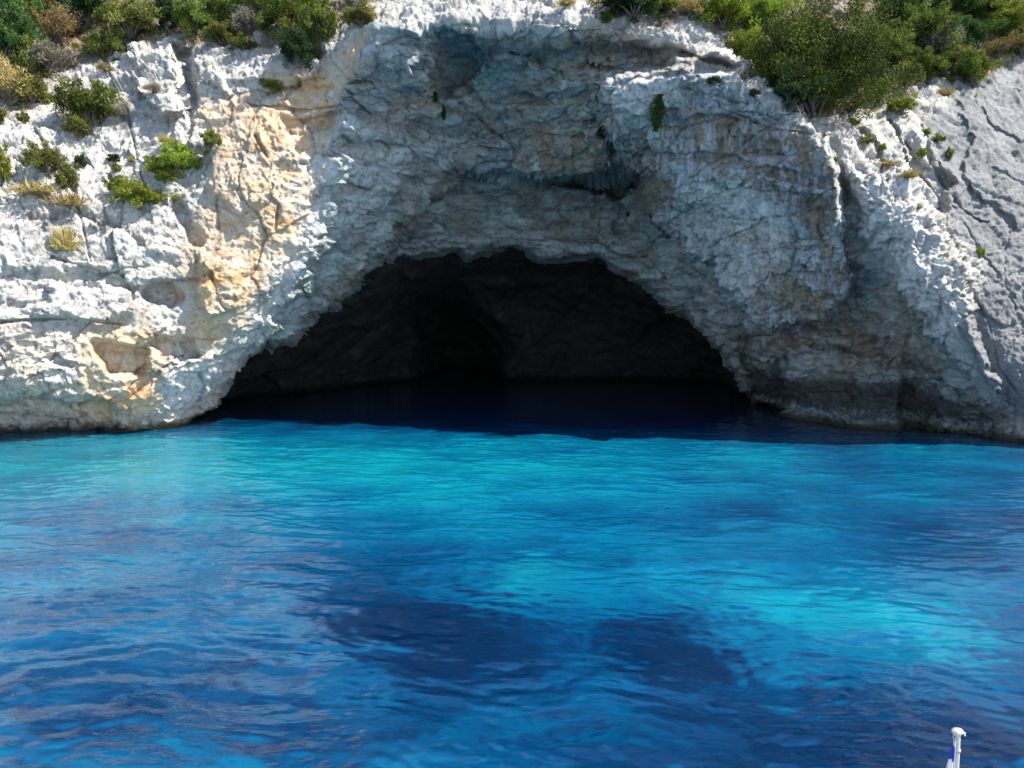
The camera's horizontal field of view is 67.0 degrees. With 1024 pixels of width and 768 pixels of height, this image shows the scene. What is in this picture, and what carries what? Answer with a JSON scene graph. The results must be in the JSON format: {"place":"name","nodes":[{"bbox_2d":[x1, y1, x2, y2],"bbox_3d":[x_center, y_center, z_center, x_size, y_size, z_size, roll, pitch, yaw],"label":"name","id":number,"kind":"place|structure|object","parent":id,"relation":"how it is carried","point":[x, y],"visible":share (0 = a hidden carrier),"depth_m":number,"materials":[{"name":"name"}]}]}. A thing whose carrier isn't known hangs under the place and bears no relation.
{"place":"outdoors","nodes":[
{"label":"outdoors","id":0,"kind":"place"},
{"bbox_2d":[0,368,1023,767],"bbox_3d":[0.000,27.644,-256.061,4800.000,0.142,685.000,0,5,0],"label":"water","id":1,"kind":"structure","parent":0,"point":[458,568],"depth_m":14.37,"materials":[{"name":"blue liquid"}]},
{"bbox_2d":[0,0,1023,442],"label":"cliff","id":2,"kind":"structure","parent":0,"point":[786,272],"depth_m":32.97,"materials":[{"name":"stone"}]},
{"bbox_2d":[0,108,6,124],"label":"shrub","id":3,"kind":"object","parent":2,"relation":"on","point":[3,113],"visible":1,"depth_m":33.23,"materials":[{"name":"green plant"}]},
{"bbox_2d":[0,44,8,66],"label":"shrub","id":4,"kind":"object","parent":2,"relation":"on","point":[4,51],"visible":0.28,"depth_m":36.00,"materials":[{"name":"green plant"}]},
{"bbox_2d":[0,143,14,185],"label":"shrub","id":5,"kind":"object","parent":2,"relation":"on","point":[5,172],"visible":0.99,"depth_m":31.46,"materials":[{"name":"green plant"}]},
{"bbox_2d":[0,50,35,105],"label":"dry shrub","id":6,"kind":"object","parent":2,"relation":"on","point":[8,75],"visible":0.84,"depth_m":33.98,"materials":[{"name":"beige plant"}]},
{"bbox_2d":[14,110,29,123],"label":"shrub","id":7,"kind":"object","parent":2,"relation":"on","point":[22,117],"visible":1,"depth_m":33.34,"materials":[{"name":"green plant"}]},
{"bbox_2d":[0,0,50,73],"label":"shrub","id":8,"kind":"object","parent":2,"relation":"on","point":[13,27],"visible":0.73,"depth_m":35.42,"materials":[{"name":"green plant"}]},
{"bbox_2d":[11,33,51,77],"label":"shrub","id":9,"kind":"object","parent":2,"relation":"on","point":[21,60],"visible":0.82,"depth_m":35.36,"materials":[{"name":"green plant"}]},
{"bbox_2d":[12,69,50,103],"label":"shrub","id":10,"kind":"object","parent":2,"relation":"on","point":[39,86],"visible":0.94,"depth_m":34.19,"materials":[{"name":"green plant"}]},
{"bbox_2d":[0,176,73,195],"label":"grass tuft","id":11,"kind":"object","parent":2,"relation":"on","point":[33,188],"visible":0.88,"depth_m":31.03,"materials":[{"name":"yellow plant"}]},
{"bbox_2d":[23,0,59,24],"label":"shrub","id":12,"kind":"object","parent":2,"relation":"on","point":[28,2],"visible":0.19,"depth_m":38.84,"materials":[{"name":"green plant"}]},
{"bbox_2d":[20,140,69,177],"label":"shrub","id":13,"kind":"object","parent":2,"relation":"on","point":[40,159],"visible":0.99,"depth_m":31.49,"materials":[{"name":"green plant"}]},
{"bbox_2d":[24,1,85,44],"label":"dry shrub","id":14,"kind":"object","parent":2,"relation":"on","point":[59,21],"visible":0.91,"depth_m":37.30,"materials":[{"name":"brown plant"}]},
{"bbox_2d":[24,38,97,74],"bbox_3d":[-21.317,-15.102,35.846,3.645,1.725,2.703,-1,5,-7],"label":"dry shrub","id":15,"kind":"object","parent":2,"relation":"on","point":[62,56],"visible":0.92,"depth_m":35.68,"materials":[{"name":"grey plant"}]},
{"bbox_2d":[46,222,83,250],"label":"grass tuft","id":16,"kind":"object","parent":2,"relation":"on","point":[64,240],"visible":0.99,"depth_m":30.77,"materials":[{"name":"yellow plant"}]},
{"bbox_2d":[37,189,93,207],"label":"grass tuft","id":17,"kind":"object","parent":2,"relation":"on","point":[66,200],"visible":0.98,"depth_m":31.05,"materials":[{"name":"beige plant"}]},
{"bbox_2d":[50,0,82,16],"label":"shrub","id":18,"kind":"object","parent":2,"relation":"on","point":[59,1],"visible":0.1,"depth_m":39.22,"materials":[{"name":"green plant"}]},
{"bbox_2d":[54,161,79,188],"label":"shrub","id":19,"kind":"object","parent":2,"relation":"on","point":[66,175],"visible":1,"depth_m":31.59,"materials":[{"name":"green plant"}]},
{"bbox_2d":[59,113,91,140],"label":"shrub","id":20,"kind":"object","parent":2,"relation":"on","point":[78,125],"visible":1,"depth_m":33.29,"materials":[{"name":"green plant"}]},
{"bbox_2d":[74,154,88,167],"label":"shrub","id":21,"kind":"object","parent":2,"relation":"on","point":[80,160],"visible":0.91,"depth_m":32.59,"materials":[{"name":"green plant"}]},
{"bbox_2d":[42,73,122,127],"bbox_3d":[-18.479,-12.375,34.209,3.372,2.566,2.790,0,5,0],"label":"shrub","id":22,"kind":"object","parent":2,"relation":"on","point":[76,99],"visible":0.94,"depth_m":33.45,"materials":[{"name":"green plant"}]},
{"bbox_2d":[60,0,107,31],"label":"shrub","id":23,"kind":"object","parent":2,"relation":"on","point":[88,7],"visible":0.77,"depth_m":38.29,"materials":[{"name":"green plant"}]},
{"bbox_2d":[72,26,126,62],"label":"shrub","id":24,"kind":"object","parent":2,"relation":"on","point":[105,45],"visible":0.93,"depth_m":36.31,"materials":[{"name":"green plant"}]},
{"bbox_2d":[91,62,116,72],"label":"dry shrub","id":25,"kind":"object","parent":2,"relation":"on","point":[102,66],"visible":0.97,"depth_m":35.25,"materials":[{"name":"beige plant"}]},
{"bbox_2d":[105,153,120,162],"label":"shrub","id":26,"kind":"object","parent":2,"relation":"on","point":[114,157],"visible":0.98,"depth_m":33.17,"materials":[{"name":"green plant"}]},
{"bbox_2d":[102,173,124,191],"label":"shrub","id":27,"kind":"object","parent":2,"relation":"on","point":[115,181],"visible":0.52,"depth_m":32.28,"materials":[{"name":"green plant"}]},
{"bbox_2d":[109,162,122,171],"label":"shrub","id":28,"kind":"object","parent":2,"relation":"on","point":[116,167],"visible":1,"depth_m":32.84,"materials":[{"name":"green plant"}]},
{"bbox_2d":[100,98,135,121],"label":"dry shrub","id":29,"kind":"object","parent":2,"relation":"on","point":[123,110],"visible":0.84,"depth_m":34.33,"materials":[{"name":"grey plant"}]},
{"bbox_2d":[91,0,164,41],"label":"shrub","id":30,"kind":"object","parent":2,"relation":"on","point":[122,15],"visible":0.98,"depth_m":36.80,"materials":[{"name":"green plant"}]},
{"bbox_2d":[122,155,137,161],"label":"grass tuft","id":31,"kind":"object","parent":2,"relation":"on","point":[131,159],"visible":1,"depth_m":33.35,"materials":[{"name":"beige plant"}]},
{"bbox_2d":[104,175,183,210],"bbox_3d":[-15.632,-7.914,32.617,2.265,1.511,2.733,4,7,41],"label":"shrub","id":32,"kind":"object","parent":2,"relation":"on","point":[137,194],"visible":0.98,"depth_m":31.92,"materials":[{"name":"green plant"}]},
{"bbox_2d":[140,81,168,93],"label":"dry shrub","id":33,"kind":"object","parent":2,"relation":"on","point":[153,87],"visible":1,"depth_m":33.85,"materials":[{"name":"plant"}]},
{"bbox_2d":[142,153,169,173],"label":"shrub","id":34,"kind":"object","parent":2,"relation":"on","point":[151,166],"visible":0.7,"depth_m":33.01,"materials":[{"name":"green plant"}]},
{"bbox_2d":[154,169,177,182],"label":"shrub","id":35,"kind":"object","parent":2,"relation":"on","point":[163,177],"visible":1,"depth_m":32.68,"materials":[{"name":"green plant"}]},
{"bbox_2d":[153,0,179,31],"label":"shrub","id":36,"kind":"object","parent":2,"relation":"on","point":[166,6],"visible":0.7,"depth_m":37.33,"materials":[{"name":"green plant"}]},
{"bbox_2d":[156,132,180,144],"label":"dry shrub","id":37,"kind":"object","parent":2,"relation":"on","point":[168,139],"visible":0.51,"depth_m":33.37,"materials":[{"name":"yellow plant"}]},
{"bbox_2d":[156,139,208,178],"bbox_3d":[-14.506,-9.635,33.228,2.285,1.617,2.329,2,6,26],"label":"shrub","id":38,"kind":"object","parent":2,"relation":"on","point":[177,158],"visible":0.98,"depth_m":32.95,"materials":[{"name":"green plant"}]},
{"bbox_2d":[171,0,225,37],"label":"shrub","id":39,"kind":"object","parent":2,"relation":"on","point":[190,14],"visible":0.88,"depth_m":36.73,"materials":[{"name":"green plant"}]},
{"bbox_2d":[200,127,222,150],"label":"shrub","id":40,"kind":"object","parent":2,"relation":"on","point":[210,136],"visible":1,"depth_m":32.78,"materials":[{"name":"green plant"}]},
{"bbox_2d":[196,18,238,46],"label":"shrub","id":41,"kind":"object","parent":2,"relation":"on","point":[215,30],"visible":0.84,"depth_m":35.87,"materials":[{"name":"green plant"}]},
{"bbox_2d":[201,0,242,25],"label":"shrub","id":42,"kind":"object","parent":2,"relation":"on","point":[225,9],"visible":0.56,"depth_m":36.94,"materials":[{"name":"green plant"}]},
{"bbox_2d":[226,31,258,50],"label":"shrub","id":43,"kind":"object","parent":2,"relation":"on","point":[245,42],"visible":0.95,"depth_m":35.37,"materials":[{"name":"green plant"}]},
{"bbox_2d":[229,2,262,35],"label":"dry shrub","id":44,"kind":"object","parent":2,"relation":"on","point":[245,16],"visible":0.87,"depth_m":36.05,"materials":[{"name":"grey plant"}]},
{"bbox_2d":[228,0,264,19],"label":"shrub","id":45,"kind":"object","parent":2,"relation":"on","point":[240,3],"visible":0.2,"depth_m":36.52,"materials":[{"name":"green plant"}]},
{"bbox_2d":[259,77,284,93],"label":"shrub","id":46,"kind":"object","parent":2,"relation":"on","point":[272,85],"visible":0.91,"depth_m":34.29,"materials":[{"name":"green plant"}]},
{"bbox_2d":[253,0,303,41],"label":"shrub","id":47,"kind":"object","parent":2,"relation":"on","point":[281,15],"visible":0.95,"depth_m":35.03,"materials":[{"name":"green plant"}]},
{"bbox_2d":[269,25,320,71],"bbox_3d":[-9.319,-14.679,33.746,1.942,2.104,2.330,0,5,0],"label":"shrub","id":48,"kind":"object","parent":2,"relation":"on","point":[297,48],"visible":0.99,"depth_m":33.57,"materials":[{"name":"green plant"}]},
{"bbox_2d":[298,0,329,10],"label":"shrub","id":49,"kind":"object","parent":2,"relation":"on","point":[311,3],"visible":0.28,"depth_m":35.85,"materials":[{"name":"green plant"}]},
{"bbox_2d":[296,0,340,58],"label":"shrub","id":50,"kind":"object","parent":2,"relation":"on","point":[320,20],"visible":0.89,"depth_m":33.95,"materials":[{"name":"green plant"}]},
{"bbox_2d":[337,0,377,25],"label":"shrub","id":51,"kind":"object","parent":2,"relation":"on","point":[358,15],"visible":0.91,"depth_m":32.98,"materials":[{"name":"green plant"}]},
{"bbox_2d":[432,91,439,102],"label":"hanging plant","id":52,"kind":"object","parent":2,"relation":"hanging from","point":[435,95],"visible":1,"depth_m":36.32,"materials":[{"name":"green plant"}]},
{"bbox_2d":[440,106,446,119],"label":"hanging plant","id":53,"kind":"object","parent":2,"relation":"hanging from","point":[443,113],"visible":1,"depth_m":36.64,"materials":[{"name":"green plant"}]},
{"bbox_2d":[220,214,750,402],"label":"cave","id":54,"kind":"structure","parent":2,"relation":"in","point":[512,313],"depth_m":56.09},
{"bbox_2d":[0,0,1018,116],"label":"undergrowth","id":55,"kind":"object","parent":2,"relation":"on","point":[660,21],"visible":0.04,"depth_m":35.12,"materials":[{"name":"green plant"}]},
{"bbox_2d":[553,0,576,7],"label":"grass tuft","id":56,"kind":"object","parent":2,"relation":"on","point":[561,3],"visible":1,"depth_m":31.35,"materials":[{"name":"yellow plant"}]},
{"bbox_2d":[600,10,613,22],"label":"shrub","id":57,"kind":"object","parent":2,"relation":"on","point":[606,13],"visible":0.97,"depth_m":31.01,"materials":[{"name":"green plant"}]},
{"bbox_2d":[588,0,661,23],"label":"shrub","id":58,"kind":"object","parent":2,"relation":"on","point":[629,6],"visible":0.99,"depth_m":30.51,"materials":[{"name":"green plant"}]},
{"bbox_2d":[647,94,666,132],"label":"hanging plant","id":59,"kind":"object","parent":2,"relation":"hanging from","point":[658,110],"visible":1,"depth_m":30.26,"materials":[{"name":"green plant"}]},
{"bbox_2d":[654,0,678,13],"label":"shrub","id":60,"kind":"object","parent":2,"relation":"on","point":[667,4],"visible":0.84,"depth_m":31.32,"materials":[{"name":"green plant"}]},
{"bbox_2d":[671,0,710,19],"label":"dry shrub","id":61,"kind":"object","parent":2,"relation":"on","point":[681,5],"visible":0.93,"depth_m":31.14,"materials":[{"name":"beige plant"}]},
{"bbox_2d":[705,76,721,85],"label":"shrub","id":62,"kind":"object","parent":2,"relation":"on","point":[712,80],"visible":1,"depth_m":28.82,"materials":[{"name":"green plant"}]},
{"bbox_2d":[683,0,758,29],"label":"shrub","id":63,"kind":"object","parent":2,"relation":"on","point":[719,10],"visible":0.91,"depth_m":31.35,"materials":[{"name":"green plant"}]},
{"bbox_2d":[724,25,768,60],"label":"shrub","id":64,"kind":"object","parent":2,"relation":"on","point":[738,44],"visible":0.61,"depth_m":31.07,"materials":[{"name":"green plant"}]},
{"bbox_2d":[749,88,760,98],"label":"shrub","id":65,"kind":"object","parent":2,"relation":"on","point":[753,92],"visible":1,"depth_m":28.64,"materials":[{"name":"green plant"}]},
{"bbox_2d":[738,0,804,36],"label":"shrub","id":66,"kind":"object","parent":2,"relation":"on","point":[761,8],"visible":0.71,"depth_m":32.05,"materials":[{"name":"green plant"}]},
{"bbox_2d":[773,0,797,12],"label":"dry shrub","id":67,"kind":"object","parent":2,"relation":"on","point":[787,5],"visible":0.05,"depth_m":34.73,"materials":[{"name":"green plant"}]},
{"bbox_2d":[763,60,826,111],"bbox_3d":[10.409,-11.077,28.703,2.088,1.909,2.817,-5,8,-3],"label":"shrub","id":68,"kind":"object","parent":2,"relation":"on","point":[792,87],"visible":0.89,"depth_m":28.20,"materials":[{"name":"green plant"}]},
{"bbox_2d":[740,0,925,120],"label":"juniper tree","id":69,"kind":"object","parent":2,"relation":"on","point":[843,60],"visible":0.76,"depth_m":28.98,"materials":[{"name":"green plant"}]},
{"bbox_2d":[841,103,861,111],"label":"dry shrub","id":70,"kind":"object","parent":2,"relation":"on","point":[849,109],"visible":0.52,"depth_m":31.26,"materials":[{"name":"brown plant"}]},
{"bbox_2d":[848,117,860,125],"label":"shrub","id":71,"kind":"object","parent":2,"relation":"on","point":[854,122],"visible":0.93,"depth_m":30.78,"materials":[{"name":"green plant"}]},
{"bbox_2d":[859,134,876,144],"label":"shrub","id":72,"kind":"object","parent":2,"relation":"on","point":[868,139],"visible":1,"depth_m":29.92,"materials":[{"name":"green plant"}]},
{"bbox_2d":[860,15,897,56],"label":"shrub","id":73,"kind":"object","parent":2,"relation":"on","point":[888,28],"visible":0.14,"depth_m":33.80,"materials":[{"name":"green plant"}]},
{"bbox_2d":[869,74,895,100],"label":"shrub","id":74,"kind":"object","parent":2,"relation":"on","point":[884,88],"visible":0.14,"depth_m":31.70,"materials":[{"name":"green plant"}]},
{"bbox_2d":[878,143,886,151],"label":"shrub","id":75,"kind":"object","parent":2,"relation":"on","point":[882,147],"visible":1,"depth_m":29.92,"materials":[{"name":"green plant"}]},
{"bbox_2d":[876,157,904,166],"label":"grass tuft","id":76,"kind":"object","parent":2,"relation":"on","point":[887,162],"visible":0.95,"depth_m":29.73,"materials":[{"name":"yellow plant"}]},
{"bbox_2d":[879,31,921,64],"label":"shrub","id":77,"kind":"object","parent":2,"relation":"on","point":[901,52],"visible":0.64,"depth_m":33.47,"materials":[{"name":"green plant"}]},
{"bbox_2d":[885,89,917,114],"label":"shrub","id":78,"kind":"object","parent":2,"relation":"on","point":[902,104],"visible":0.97,"depth_m":31.31,"materials":[{"name":"green plant"}]},
{"bbox_2d":[872,0,934,32],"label":"shrub","id":79,"kind":"object","parent":2,"relation":"on","point":[912,2],"visible":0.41,"depth_m":35.11,"materials":[{"name":"green plant"}]},
{"bbox_2d":[891,59,926,91],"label":"shrub","id":80,"kind":"object","parent":2,"relation":"on","point":[905,63],"visible":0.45,"depth_m":32.40,"materials":[{"name":"green plant"}]},
{"bbox_2d":[896,167,927,180],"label":"grass tuft","id":81,"kind":"object","parent":2,"relation":"on","point":[913,174],"visible":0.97,"depth_m":28.77,"materials":[{"name":"yellow plant"}]},
{"bbox_2d":[915,146,928,160],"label":"shrub","id":82,"kind":"object","parent":2,"relation":"on","point":[923,151],"visible":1,"depth_m":30.39,"materials":[{"name":"green plant"}]},
{"bbox_2d":[922,128,931,134],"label":"shrub","id":83,"kind":"object","parent":2,"relation":"on","point":[926,131],"visible":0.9,"depth_m":30.98,"materials":[{"name":"green plant"}]},
{"bbox_2d":[893,0,963,56],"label":"shrub","id":84,"kind":"object","parent":2,"relation":"on","point":[925,25],"visible":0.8,"depth_m":33.99,"materials":[{"name":"green plant"}]},
{"bbox_2d":[913,45,955,82],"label":"shrub","id":85,"kind":"object","parent":2,"relation":"on","point":[936,64],"visible":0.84,"depth_m":33.20,"materials":[{"name":"green plant"}]},
{"bbox_2d":[930,133,946,142],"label":"shrub","id":86,"kind":"object","parent":2,"relation":"on","point":[937,138],"visible":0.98,"depth_m":30.92,"materials":[{"name":"green plant"}]},
{"bbox_2d":[917,21,967,54],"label":"dry shrub","id":87,"kind":"object","parent":2,"relation":"on","point":[935,37],"visible":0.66,"depth_m":34.23,"materials":[{"name":"grey plant"}]},
{"bbox_2d":[934,85,955,95],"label":"grass tuft","id":88,"kind":"object","parent":2,"relation":"on","point":[944,91],"visible":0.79,"depth_m":32.83,"materials":[{"name":"yellow plant"}]},
{"bbox_2d":[945,145,955,159],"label":"shrub","id":89,"kind":"object","parent":2,"relation":"on","point":[951,153],"visible":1,"depth_m":30.73,"materials":[{"name":"green plant"}]},
{"bbox_2d":[927,0,984,19],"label":"shrub","id":90,"kind":"object","parent":2,"relation":"on","point":[961,6],"visible":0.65,"depth_m":35.76,"materials":[{"name":"green plant"}]},
{"bbox_2d":[938,41,974,74],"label":"shrub","id":91,"kind":"object","parent":2,"relation":"on","point":[957,49],"visible":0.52,"depth_m":33.60,"materials":[{"name":"green plant"}]},
{"bbox_2d":[946,44,1005,87],"bbox_3d":[19.992,-13.574,33.634,2.194,2.032,1.810,-3,6,-31],"label":"shrub","id":92,"kind":"object","parent":2,"relation":"on","point":[977,67],"visible":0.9,"depth_m":33.10,"materials":[{"name":"green plant"}]},
{"bbox_2d":[950,11,1010,47],"bbox_3d":[20.598,-15.635,34.950,2.567,1.923,2.170,0,5,-3],"label":"shrub","id":93,"kind":"object","parent":2,"relation":"on","point":[976,32],"visible":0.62,"depth_m":34.27,"materials":[{"name":"green plant"}]},
{"bbox_2d":[976,246,985,258],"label":"shrub","id":94,"kind":"object","parent":2,"relation":"on","point":[980,251],"visible":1,"depth_m":29.53,"materials":[{"name":"green plant"}]},
{"bbox_2d":[968,0,1013,30],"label":"shrub","id":95,"kind":"object","parent":2,"relation":"on","point":[988,6],"visible":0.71,"depth_m":35.76,"materials":[{"name":"green plant"}]},
{"bbox_2d":[977,31,1023,58],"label":"dry shrub","id":96,"kind":"object","parent":2,"relation":"on","point":[1002,46],"visible":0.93,"depth_m":34.51,"materials":[{"name":"brown plant"}]},
{"bbox_2d":[988,0,1023,36],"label":"shrub","id":97,"kind":"object","parent":2,"relation":"on","point":[1015,14],"visible":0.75,"depth_m":35.13,"materials":[{"name":"green plant"}]},
{"bbox_2d":[1005,21,1023,58],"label":"shrub","id":98,"kind":"object","parent":2,"relation":"on","point":[1020,31],"visible":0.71,"depth_m":34.99,"materials":[{"name":"green plant"}]},
{"bbox_3d":[1.200,4.836,-1.556,4.100,1.440,13.650,0,5,0],"label":"boat","id":99,"kind":"object","parent":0,"visible":0},
{"bbox_2d":[951,727,965,767],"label":"flagpole","id":100,"kind":"object","parent":99,"relation":"on","point":[957,732],"visible":1,"depth_m":4.70,"materials":[{"name":"white metal"}]},
{"bbox_2d":[946,746,954,767],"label":"flag","id":101,"kind":"object","parent":100,"relation":"hanging from","point":[950,760],"visible":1,"depth_m":4.70,"materials":[{"name":"blue fabric"}]}
]}

